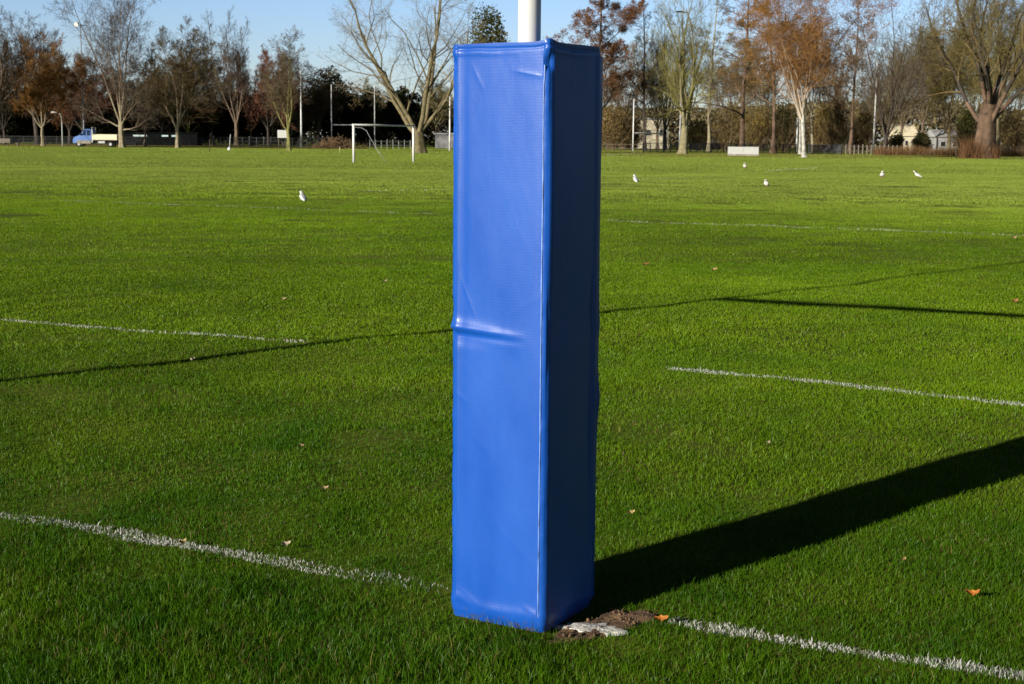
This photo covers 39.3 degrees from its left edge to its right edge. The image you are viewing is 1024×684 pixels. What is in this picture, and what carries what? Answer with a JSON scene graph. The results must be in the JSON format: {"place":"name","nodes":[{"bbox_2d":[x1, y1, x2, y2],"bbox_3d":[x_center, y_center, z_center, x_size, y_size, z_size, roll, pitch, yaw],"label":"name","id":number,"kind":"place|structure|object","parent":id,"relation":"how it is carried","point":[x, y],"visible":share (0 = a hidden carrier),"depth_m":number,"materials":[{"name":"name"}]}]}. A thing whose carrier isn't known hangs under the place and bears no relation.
{"place":"outdoors","nodes":[
{"label":"outdoors","id":0,"kind":"place"},
{"bbox_2d":[0,138,1023,683],"bbox_3d":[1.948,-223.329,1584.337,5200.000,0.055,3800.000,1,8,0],"label":"ground","id":1,"kind":"structure","parent":0,"point":[616,568],"depth_m":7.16,"materials":[{"name":"plant"}]},
{"bbox_2d":[0,39,30,143],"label":"bare tree","id":2,"kind":"object","parent":1,"relation":"on","point":[3,126],"visible":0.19,"depth_m":227.22,"materials":[{"name":"brown plant"}]},
{"bbox_2d":[0,18,47,110],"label":"bare tree","id":3,"kind":"object","parent":1,"relation":"on","point":[5,58],"visible":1,"depth_m":175.92,"materials":[{"name":"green plant"}]},
{"bbox_2d":[0,101,48,143],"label":"evergreen bush","id":4,"kind":"object","parent":1,"relation":"on","point":[20,127],"visible":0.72,"depth_m":233.32,"materials":[{"name":"green plant"}]},
{"bbox_2d":[0,5,71,143],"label":"bare tree","id":5,"kind":"object","parent":1,"relation":"on","point":[35,37],"visible":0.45,"depth_m":219.98,"materials":[{"name":"brown plant"}]},
{"bbox_2d":[6,32,99,145],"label":"rusty tree","id":6,"kind":"object","parent":1,"relation":"on","point":[48,83],"visible":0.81,"depth_m":187.82,"materials":[{"name":"brown plant"}]},
{"bbox_2d":[31,108,82,143],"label":"evergreen bush","id":7,"kind":"object","parent":1,"relation":"on","point":[53,131],"visible":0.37,"depth_m":239.16,"materials":[{"name":"green plant"}]},
{"bbox_2d":[36,67,103,143],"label":"bare tree","id":8,"kind":"object","parent":1,"relation":"on","point":[70,128],"visible":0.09,"depth_m":231.50,"materials":[{"name":"brown plant"}]},
{"bbox_2d":[74,22,85,145],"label":"floodlight","id":9,"kind":"object","parent":1,"relation":"on","point":[76,24],"visible":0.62,"depth_m":193.51,"materials":[{"name":"metal"}]},
{"bbox_2d":[43,51,126,130],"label":"rusty tree","id":10,"kind":"object","parent":1,"relation":"on","point":[89,92],"visible":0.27,"depth_m":217.69,"materials":[{"name":"brown plant"}]},
{"bbox_2d":[73,127,118,146],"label":"flatbed truck","id":11,"kind":"object","parent":1,"relation":"on","point":[85,136],"visible":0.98,"depth_m":184.14,"materials":[{"name":"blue metal"}]},
{"bbox_2d":[40,0,164,147],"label":"bare tree","id":12,"kind":"object","parent":1,"relation":"on","point":[120,88],"visible":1,"depth_m":177.66,"materials":[{"name":"brown plant"}]},
{"bbox_2d":[0,136,212,145],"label":"fence","id":13,"kind":"object","parent":1,"relation":"on","point":[158,140],"visible":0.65,"depth_m":203.97,"materials":[{"name":"metal"}]},
{"bbox_2d":[75,105,139,143],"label":"evergreen bush","id":14,"kind":"object","parent":1,"relation":"on","point":[104,128],"visible":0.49,"depth_m":232.51,"materials":[{"name":"green plant"}]},
{"bbox_2d":[87,65,162,144],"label":"bare tree","id":15,"kind":"object","parent":1,"relation":"on","point":[111,108],"visible":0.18,"depth_m":232.36,"materials":[{"name":"brown plant"}]},
{"bbox_2d":[126,110,174,131],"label":"evergreen bush","id":16,"kind":"object","parent":1,"relation":"on","point":[157,129],"visible":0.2,"depth_m":239.08,"materials":[{"name":"green plant"}]},
{"bbox_2d":[136,66,167,145],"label":"bare tree","id":17,"kind":"object","parent":1,"relation":"on","point":[163,120],"visible":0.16,"depth_m":199.03,"materials":[{"name":"brown plant"}]},
{"bbox_2d":[0,319,304,343],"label":"painted line","id":18,"kind":"object","parent":1,"relation":"on","point":[84,326],"visible":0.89,"depth_m":11.26,"materials":[{"name":"white paint"}]},
{"bbox_2d":[117,57,197,131],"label":"bare tree","id":19,"kind":"object","parent":1,"relation":"on","point":[162,125],"visible":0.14,"depth_m":227.45,"materials":[{"name":"brown plant"}]},
{"bbox_2d":[124,132,201,145],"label":"shed","id":20,"kind":"structure","parent":1,"relation":"on","point":[134,136],"depth_m":219.86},
{"bbox_2d":[127,16,228,147],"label":"bare tree","id":21,"kind":"object","parent":1,"relation":"on","point":[189,84],"visible":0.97,"depth_m":178.69,"materials":[{"name":"brown plant"}]},
{"bbox_2d":[127,40,254,132],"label":"bare tree","id":22,"kind":"object","parent":1,"relation":"on","point":[187,119],"visible":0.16,"depth_m":227.32,"materials":[{"name":"brown plant"}]},
{"bbox_2d":[160,99,234,144],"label":"evergreen bush","id":23,"kind":"object","parent":1,"relation":"on","point":[222,128],"visible":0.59,"depth_m":233.11,"materials":[{"name":"green plant"}]},
{"bbox_2d":[164,61,234,144],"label":"bare tree","id":24,"kind":"object","parent":1,"relation":"on","point":[211,108],"visible":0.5,"depth_m":229.44,"materials":[{"name":"brown plant"}]},
{"bbox_2d":[190,8,257,144],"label":"bare tree","id":25,"kind":"object","parent":1,"relation":"on","point":[237,78],"visible":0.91,"depth_m":218.55,"materials":[{"name":"brown plant"}]},
{"bbox_2d":[0,512,447,593],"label":"painted line","id":26,"kind":"object","parent":1,"relation":"on","point":[174,543],"visible":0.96,"depth_m":5.36,"materials":[{"name":"white paint"}]},
{"bbox_2d":[219,75,270,144],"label":"bare tree","id":27,"kind":"object","parent":1,"relation":"on","point":[244,116],"visible":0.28,"depth_m":234.05,"materials":[{"name":"brown plant"}]},
{"bbox_2d":[220,95,270,145],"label":"evergreen bush","id":28,"kind":"object","parent":1,"relation":"on","point":[243,130],"visible":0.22,"depth_m":239.18,"materials":[{"name":"green plant"}]},
{"bbox_2d":[219,44,299,145],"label":"rusty tree","id":29,"kind":"object","parent":1,"relation":"on","point":[257,98],"visible":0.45,"depth_m":221.06,"materials":[{"name":"brown plant"}]},
{"bbox_2d":[213,136,328,146],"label":"fence","id":30,"kind":"object","parent":1,"relation":"on","point":[249,141],"visible":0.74,"depth_m":203.97,"materials":[{"name":"metal"}]},
{"bbox_2d":[251,24,316,150],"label":"bare tree","id":31,"kind":"object","parent":1,"relation":"on","point":[285,100],"visible":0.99,"depth_m":155.88,"materials":[{"name":"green plant"}]},
{"bbox_2d":[262,85,321,145],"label":"evergreen bush","id":32,"kind":"object","parent":1,"relation":"on","point":[275,128],"visible":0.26,"depth_m":234.34,"materials":[{"name":"green plant"}]},
{"bbox_2d":[268,76,323,145],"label":"bare tree","id":33,"kind":"object","parent":1,"relation":"on","point":[296,117],"visible":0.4,"depth_m":226.92,"materials":[{"name":"brown plant"}]},
{"bbox_2d":[300,71,301,146],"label":"tall post","id":34,"kind":"object","parent":1,"relation":"on","point":[300,117],"visible":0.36,"depth_m":204.30,"materials":[{"name":"metal"}]},
{"bbox_2d":[295,61,349,145],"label":"bare tree","id":35,"kind":"object","parent":1,"relation":"on","point":[325,101],"visible":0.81,"depth_m":229.28,"materials":[{"name":"brown plant"}]},
{"bbox_2d":[310,65,358,141],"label":"evergreen bush","id":36,"kind":"object","parent":1,"relation":"on","point":[326,126],"visible":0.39,"depth_m":238.96,"materials":[{"name":"green plant"}]},
{"bbox_2d":[306,134,367,148],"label":"brushwood","id":37,"kind":"object","parent":1,"relation":"on","point":[333,143],"visible":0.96,"depth_m":189.71,"materials":[{"name":"plant"}]},
{"bbox_2d":[331,85,374,147],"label":"rugby goal","id":38,"kind":"object","parent":1,"relation":"on","point":[351,124],"visible":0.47,"depth_m":202.55,"materials":[{"name":"white paint"}]},
{"bbox_2d":[340,85,391,146],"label":"evergreen bush","id":39,"kind":"object","parent":1,"relation":"on","point":[356,116],"visible":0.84,"depth_m":233.90,"materials":[{"name":"green plant"}]},
{"bbox_2d":[346,78,386,115],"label":"olive tree","id":40,"kind":"object","parent":1,"relation":"on","point":[382,101],"visible":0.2,"depth_m":258.83,"materials":[{"name":"green plant"}]},
{"bbox_2d":[352,124,414,162],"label":"football goal","id":41,"kind":"object","parent":1,"relation":"on","point":[413,141],"visible":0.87,"depth_m":87.81,"materials":[{"name":"white paint"}]},
{"bbox_2d":[369,140,411,148],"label":"post fence","id":42,"kind":"object","parent":1,"relation":"on","point":[398,141],"visible":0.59,"depth_m":194.10,"materials":[{"name":"metal"}]},
{"bbox_2d":[312,0,488,152],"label":"bare tree","id":43,"kind":"object","parent":1,"relation":"on","point":[423,125],"visible":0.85,"depth_m":142.50,"materials":[{"name":"brown plant"}]},
{"bbox_2d":[384,86,433,146],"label":"evergreen bush","id":44,"kind":"object","parent":1,"relation":"on","point":[405,133],"visible":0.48,"depth_m":239.42,"materials":[{"name":"green plant"}]},
{"bbox_2d":[416,76,453,145],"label":"olive tree","id":45,"kind":"object","parent":1,"relation":"on","point":[435,100],"visible":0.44,"depth_m":258.41,"materials":[{"name":"green plant"}]},
{"bbox_2d":[433,133,453,147],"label":"shed","id":46,"kind":"structure","parent":1,"relation":"on","point":[441,140],"depth_m":212.92,"materials":[{"name":"metal"}]},
{"bbox_2d":[468,2,509,43],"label":"evergreen tree","id":47,"kind":"object","parent":1,"relation":"on","point":[491,30],"visible":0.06,"depth_m":200.37,"materials":[{"name":"green plant"}]},
{"bbox_2d":[2,90,1023,148],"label":"woodland","id":48,"kind":"object","parent":1,"relation":"on","point":[443,127],"visible":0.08,"depth_m":286.13,"materials":[{"name":"brown plant"}]},
{"bbox_2d":[518,0,540,41],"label":"rugby goal","id":49,"kind":"object","parent":1,"relation":"on","point":[529,20],"depth_m":4.38,"materials":[{"name":"white paint"}]},
{"bbox_2d":[451,38,602,631],"bbox_3d":[0.042,-0.024,4.541,0.366,1.812,0.354,5,9,30],"label":"goal post pad","id":50,"kind":"object","parent":49,"relation":"attached to","point":[527,144],"visible":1,"depth_m":4.41,"materials":[{"name":"blue plastic"}]},
{"bbox_2d":[543,0,648,109],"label":"rusty tree","id":51,"kind":"object","parent":1,"relation":"on","point":[609,49],"visible":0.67,"depth_m":195.10,"materials":[{"name":"brown plant"}]},
{"bbox_2d":[542,607,657,643],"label":"soil","id":52,"kind":"structure","parent":1,"relation":"on","point":[617,618],"depth_m":4.57,"materials":[{"name":"soil"}]},
{"bbox_2d":[552,622,627,636],"bbox_3d":[0.246,0.911,4.510,0.243,0.038,0.101,1,8,0],"label":"dried paint","id":53,"kind":"object","parent":52,"relation":"on","point":[579,627],"visible":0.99,"depth_m":4.50,"materials":[{"name":"paint"}]},
{"bbox_2d":[602,103,641,149],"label":"autumn bush","id":54,"kind":"object","parent":1,"relation":"on","point":[614,134],"visible":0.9,"depth_m":209.08,"materials":[{"name":"brown plant"}]},
{"bbox_2d":[601,143,642,150],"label":"fence","id":55,"kind":"object","parent":1,"relation":"on","point":[631,148],"visible":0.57,"depth_m":185.92,"materials":[{"name":"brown wood"}]},
{"bbox_2d":[602,39,649,148],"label":"bare tree","id":56,"kind":"object","parent":1,"relation":"on","point":[621,101],"visible":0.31,"depth_m":230.95,"materials":[{"name":"brown plant"}]},
{"bbox_2d":[621,111,662,149],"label":"autumn bush","id":57,"kind":"object","parent":1,"relation":"on","point":[636,129],"visible":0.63,"depth_m":212.21,"materials":[{"name":"brown plant"}]},
{"bbox_2d":[624,0,668,150],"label":"bare tree","id":58,"kind":"object","parent":1,"relation":"on","point":[643,68],"visible":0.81,"depth_m":199.87,"materials":[{"name":"brown plant"}]},
{"bbox_2d":[632,99,667,150],"bbox_3d":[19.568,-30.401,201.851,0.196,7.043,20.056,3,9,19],"label":"rugby goal","id":59,"kind":"object","parent":1,"relation":"on","point":[640,132],"visible":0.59,"depth_m":192.89,"materials":[{"name":"white paint"}]},
{"bbox_2d":[620,29,688,148],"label":"bare tree","id":60,"kind":"object","parent":1,"relation":"on","point":[654,109],"visible":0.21,"depth_m":235.51,"materials":[{"name":"brown plant"}]},
{"bbox_2d":[636,8,688,150],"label":"bare tree","id":61,"kind":"object","parent":1,"relation":"on","point":[655,84],"visible":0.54,"depth_m":203.37,"materials":[{"name":"brown plant"}]},
{"bbox_2d":[635,0,733,153],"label":"bare tree","id":62,"kind":"object","parent":1,"relation":"on","point":[681,81],"visible":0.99,"depth_m":156.21,"materials":[{"name":"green plant"}]},
{"bbox_2d":[675,118,713,149],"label":"autumn bush","id":63,"kind":"object","parent":1,"relation":"on","point":[698,131],"visible":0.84,"depth_m":212.10,"materials":[{"name":"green plant"}]},
{"bbox_2d":[690,0,730,151],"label":"bare tree","id":64,"kind":"object","parent":1,"relation":"on","point":[709,108],"visible":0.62,"depth_m":191.44,"materials":[{"name":"brown plant"}]},
{"bbox_2d":[691,98,749,150],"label":"autumn bush","id":65,"kind":"object","parent":1,"relation":"on","point":[724,135],"visible":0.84,"depth_m":209.13,"materials":[{"name":"brown plant"}]},
{"bbox_2d":[685,40,761,119],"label":"bare tree","id":66,"kind":"object","parent":1,"relation":"on","point":[730,95],"visible":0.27,"depth_m":235.91,"materials":[{"name":"brown plant"}]},
{"bbox_2d":[643,143,808,152],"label":"railing","id":67,"kind":"object","parent":1,"relation":"on","point":[703,150],"visible":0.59,"depth_m":175.86,"materials":[{"name":"metal"}]},
{"bbox_2d":[673,0,780,146],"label":"bare tree","id":68,"kind":"object","parent":1,"relation":"on","point":[742,118],"visible":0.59,"depth_m":178.57,"materials":[{"name":"brown plant"}]},
{"bbox_2d":[728,147,758,155],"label":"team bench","id":69,"kind":"object","parent":1,"relation":"on","point":[743,151],"visible":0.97,"depth_m":142.63,"materials":[{"name":"white wood"}]},
{"bbox_2d":[730,103,771,150],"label":"autumn bush","id":70,"kind":"object","parent":1,"relation":"on","point":[753,137],"visible":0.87,"depth_m":205.22,"materials":[{"name":"brown plant"}]},
{"bbox_2d":[733,48,781,149],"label":"bare tree","id":71,"kind":"object","parent":1,"relation":"on","point":[765,97],"visible":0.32,"depth_m":228.07,"materials":[{"name":"brown plant"}]},
{"bbox_2d":[715,0,804,152],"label":"bare tree","id":72,"kind":"object","parent":1,"relation":"on","point":[773,149],"visible":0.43,"depth_m":176.00,"materials":[{"name":"brown plant"}]},
{"bbox_2d":[747,94,825,151],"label":"evergreen bush","id":73,"kind":"object","parent":1,"relation":"on","point":[786,123],"visible":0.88,"depth_m":202.07,"materials":[{"name":"green plant"}]},
{"bbox_2d":[780,10,828,153],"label":"birch tree","id":74,"kind":"object","parent":1,"relation":"on","point":[799,150],"visible":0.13,"depth_m":166.37,"materials":[{"name":"white plant"}]},
{"bbox_2d":[779,32,841,150],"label":"bare tree","id":75,"kind":"object","parent":1,"relation":"on","point":[811,118],"visible":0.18,"depth_m":193.50,"materials":[{"name":"brown plant"}]},
{"bbox_2d":[725,0,901,157],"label":"birch tree","id":76,"kind":"object","parent":1,"relation":"on","point":[815,27],"visible":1,"depth_m":132.77,"materials":[{"name":"orange plant"}]},
{"bbox_2d":[808,144,840,153],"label":"paling fence","id":77,"kind":"object","parent":1,"relation":"on","point":[832,146],"visible":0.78,"depth_m":175.72,"materials":[{"name":"black paint"}]},
{"bbox_2d":[795,102,857,150],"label":"autumn bush","id":78,"kind":"object","parent":1,"relation":"on","point":[818,137],"visible":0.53,"depth_m":202.10,"materials":[{"name":"brown plant"}]},
{"bbox_2d":[802,31,867,150],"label":"bare tree","id":79,"kind":"object","parent":1,"relation":"on","point":[846,93],"visible":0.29,"depth_m":232.07,"materials":[{"name":"brown plant"}]},
{"bbox_2d":[801,100,870,150],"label":"evergreen bush","id":80,"kind":"object","parent":1,"relation":"on","point":[837,134],"visible":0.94,"depth_m":197.03,"materials":[{"name":"green plant"}]},
{"bbox_2d":[666,366,1023,405],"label":"painted line","id":81,"kind":"object","parent":1,"relation":"on","point":[737,374],"visible":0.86,"depth_m":9.00,"materials":[{"name":"white paint"}]},
{"bbox_2d":[667,617,1023,680],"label":"painted line","id":82,"kind":"object","parent":1,"relation":"on","point":[956,664],"visible":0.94,"depth_m":4.33,"materials":[{"name":"white paint"}]},
{"bbox_2d":[816,0,910,152],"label":"bare tree","id":83,"kind":"object","parent":1,"relation":"on","point":[853,100],"visible":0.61,"depth_m":185.10,"materials":[{"name":"brown plant"}]},
{"bbox_2d":[844,103,885,151],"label":"autumn bush","id":84,"kind":"object","parent":1,"relation":"on","point":[864,139],"visible":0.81,"depth_m":206.98,"materials":[{"name":"green plant"}]},
{"bbox_2d":[841,144,897,153],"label":"wooden fence","id":85,"kind":"object","parent":1,"relation":"on","point":[867,146],"visible":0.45,"depth_m":172.23,"materials":[{"name":"brown wood"}]},
{"bbox_2d":[841,40,921,150],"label":"bare tree","id":86,"kind":"object","parent":1,"relation":"on","point":[872,95],"visible":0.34,"depth_m":231.75,"materials":[{"name":"brown plant"}]},
{"bbox_2d":[877,130,908,149],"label":"evergreen bush","id":87,"kind":"object","parent":1,"relation":"on","point":[895,140],"visible":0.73,"depth_m":202.12,"materials":[{"name":"green plant"}]},
{"bbox_2d":[830,0,958,149],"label":"bare tree","id":88,"kind":"object","parent":1,"relation":"on","point":[885,127],"visible":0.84,"depth_m":170.32,"materials":[{"name":"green plant"}]},
{"bbox_2d":[879,26,942,148],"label":"bare tree","id":89,"kind":"object","parent":1,"relation":"on","point":[903,122],"visible":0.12,"depth_m":228.39,"materials":[{"name":"brown plant"}]},
{"bbox_2d":[910,132,939,151],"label":"evergreen bush","id":90,"kind":"object","parent":1,"relation":"on","point":[921,139],"visible":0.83,"depth_m":193.24,"materials":[{"name":"green plant"}]},
{"bbox_2d":[889,11,961,132],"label":"bare tree","id":91,"kind":"object","parent":1,"relation":"on","point":[923,94],"visible":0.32,"depth_m":219.91,"materials":[{"name":"brown plant"}]},
{"bbox_2d":[888,3,985,132],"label":"bare tree","id":92,"kind":"object","parent":1,"relation":"on","point":[944,125],"visible":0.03,"depth_m":226.63,"materials":[{"name":"brown plant"}]},
{"bbox_2d":[927,129,958,151],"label":"house","id":93,"kind":"structure","parent":1,"relation":"on","point":[935,134],"depth_m":226.49,"materials":[{"name":"paint"}]},
{"bbox_2d":[872,143,1023,155],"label":"hedge","id":94,"kind":"object","parent":1,"relation":"on","point":[925,151],"visible":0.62,"depth_m":165.38,"materials":[{"name":"brown plant"}]},
{"bbox_2d":[876,0,1023,158],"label":"old tree","id":95,"kind":"object","parent":1,"relation":"on","point":[991,111],"visible":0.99,"depth_m":137.24,"materials":[{"name":"brown plant"}]},
{"bbox_2d":[919,11,993,149],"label":"willow tree","id":96,"kind":"object","parent":1,"relation":"on","point":[939,69],"visible":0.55,"depth_m":179.28,"materials":[{"name":"brown plant"}]},
{"bbox_2d":[929,102,1007,153],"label":"evergreen bush","id":97,"kind":"object","parent":1,"relation":"on","point":[965,127],"visible":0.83,"depth_m":162.42,"materials":[{"name":"green plant"}]},
{"bbox_2d":[952,134,1001,158],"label":"suckers","id":98,"kind":"object","parent":1,"relation":"on","point":[969,151],"visible":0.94,"depth_m":137.89,"materials":[{"name":"brown plant"}]},
{"bbox_2d":[948,0,1019,127],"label":"bare tree","id":99,"kind":"object","parent":1,"relation":"on","point":[979,101],"visible":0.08,"depth_m":221.57,"materials":[{"name":"brown plant"}]},
{"bbox_2d":[968,0,1023,151],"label":"willow tree","id":100,"kind":"object","parent":1,"relation":"on","point":[1015,82],"visible":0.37,"depth_m":168.89,"materials":[{"name":"brown plant"}]},
{"bbox_2d":[974,104,1023,154],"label":"autumn bush","id":101,"kind":"object","parent":1,"relation":"on","point":[1014,134],"visible":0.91,"depth_m":187.25,"materials":[{"name":"brown plant"}]},
{"bbox_2d":[979,16,1023,124],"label":"bare tree","id":102,"kind":"object","parent":1,"relation":"on","point":[1020,104],"visible":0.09,"depth_m":229.41,"materials":[{"name":"brown plant"}]},
{"bbox_2d":[985,0,1023,113],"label":"bare tree","id":103,"kind":"object","parent":1,"relation":"on","point":[1015,46],"visible":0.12,"depth_m":183.74,"materials":[{"name":"brown plant"}]},
{"bbox_2d":[0,0,1023,141],"label":"sky","id":104,"kind":"structure","parent":0,"point":[268,18],"materials":[{"name":"blue"}]},
{"bbox_2d":[637,118,668,148],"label":"house","id":105,"kind":"structure","parent":0,"point":[651,127],"depth_m":245.36,"materials":[{"name":"paint"}]},
{"bbox_2d":[883,124,917,151],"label":"house","id":106,"kind":"structure","parent":0,"point":[910,130],"depth_m":234.54,"materials":[{"name":"paint"}]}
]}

